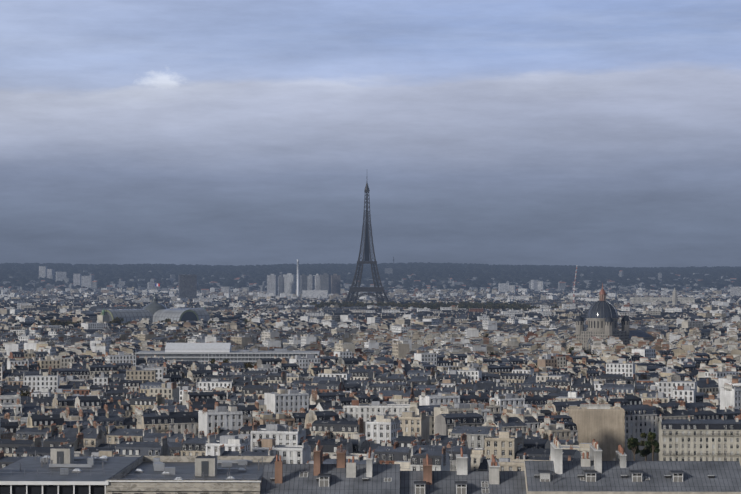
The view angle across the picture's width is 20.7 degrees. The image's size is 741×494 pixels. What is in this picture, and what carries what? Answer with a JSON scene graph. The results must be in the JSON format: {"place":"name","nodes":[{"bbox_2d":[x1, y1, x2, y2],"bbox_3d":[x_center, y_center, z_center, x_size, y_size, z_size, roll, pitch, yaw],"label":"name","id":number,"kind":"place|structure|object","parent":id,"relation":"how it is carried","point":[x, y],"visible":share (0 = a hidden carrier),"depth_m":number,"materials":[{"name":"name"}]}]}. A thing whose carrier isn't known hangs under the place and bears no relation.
{"place":"outdoors","nodes":[
{"label":"outdoors","id":0,"kind":"place"},
{"bbox_2d":[0,267,740,293],"bbox_3d":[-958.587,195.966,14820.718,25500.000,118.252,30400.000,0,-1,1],"label":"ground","id":1,"kind":"structure","parent":0,"point":[439,282],"depth_m":7304.48,"materials":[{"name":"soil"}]},
{"bbox_2d":[95,284,209,324],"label":"exhibition hall","id":2,"kind":"structure","parent":1,"relation":"on","point":[154,311],"depth_m":3159.11,"materials":[{"name":"glass"}]},
{"bbox_2d":[135,343,319,367],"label":"long glass block","id":3,"kind":"structure","parent":1,"relation":"on","point":[200,353],"depth_m":1900.85,"materials":[{"name":"metal"}]},
{"bbox_2d":[19,300,689,460],"bbox_3d":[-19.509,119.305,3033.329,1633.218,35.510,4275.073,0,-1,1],"label":"trees","id":4,"kind":"object","parent":1,"relation":"on","point":[652,445],"visible":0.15,"depth_m":3892.49,"materials":[{"name":"plant"}]},
{"bbox_2d":[345,183,388,302],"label":"eiffel tower","id":5,"kind":"structure","parent":1,"relation":"on","point":[366,259],"depth_m":4533.40,"materials":[{"name":"metal"}]},
{"bbox_2d":[0,383,740,493],"bbox_3d":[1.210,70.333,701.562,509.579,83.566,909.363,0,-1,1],"label":"buildings","id":6,"kind":"structure","parent":1,"relation":"on","point":[279,441],"depth_m":786.59,"materials":[{"name":"stone"}]},
{"bbox_2d":[0,327,740,404],"bbox_3d":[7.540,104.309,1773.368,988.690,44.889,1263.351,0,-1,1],"label":"buildings","id":7,"kind":"structure","parent":1,"relation":"on","point":[103,362],"depth_m":1542.90,"materials":[{"name":"stone"}]},
{"bbox_2d":[0,287,740,342],"bbox_3d":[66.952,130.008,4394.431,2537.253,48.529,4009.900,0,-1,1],"label":"buildings","id":8,"kind":"structure","parent":1,"relation":"on","point":[708,312],"depth_m":3540.81,"materials":[{"name":"stone"}]},
{"bbox_2d":[0,262,740,295],"bbox_3d":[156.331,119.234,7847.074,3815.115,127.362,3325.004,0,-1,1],"label":"hills","id":9,"kind":"structure","parent":1,"relation":"on","point":[409,275],"depth_m":7664.20,"materials":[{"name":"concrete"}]},
{"bbox_2d":[39,257,740,304],"bbox_3d":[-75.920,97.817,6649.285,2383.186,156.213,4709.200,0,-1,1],"label":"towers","id":10,"kind":"structure","parent":1,"relation":"on","point":[315,286],"depth_m":5846.47,"materials":[{"name":"concrete"}]},
{"bbox_2d":[573,265,576,303],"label":"crane","id":11,"kind":"object","parent":1,"relation":"on","point":[574,289],"visible":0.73,"depth_m":3988.90,"materials":[{"name":"metal"}]},
{"bbox_2d":[575,282,652,351],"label":"domed church","id":12,"kind":"structure","parent":1,"relation":"on","point":[602,315],"depth_m":2112.08,"materials":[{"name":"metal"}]},
{"bbox_2d":[0,0,740,267],"label":"sky","id":13,"kind":"structure","parent":0,"point":[605,133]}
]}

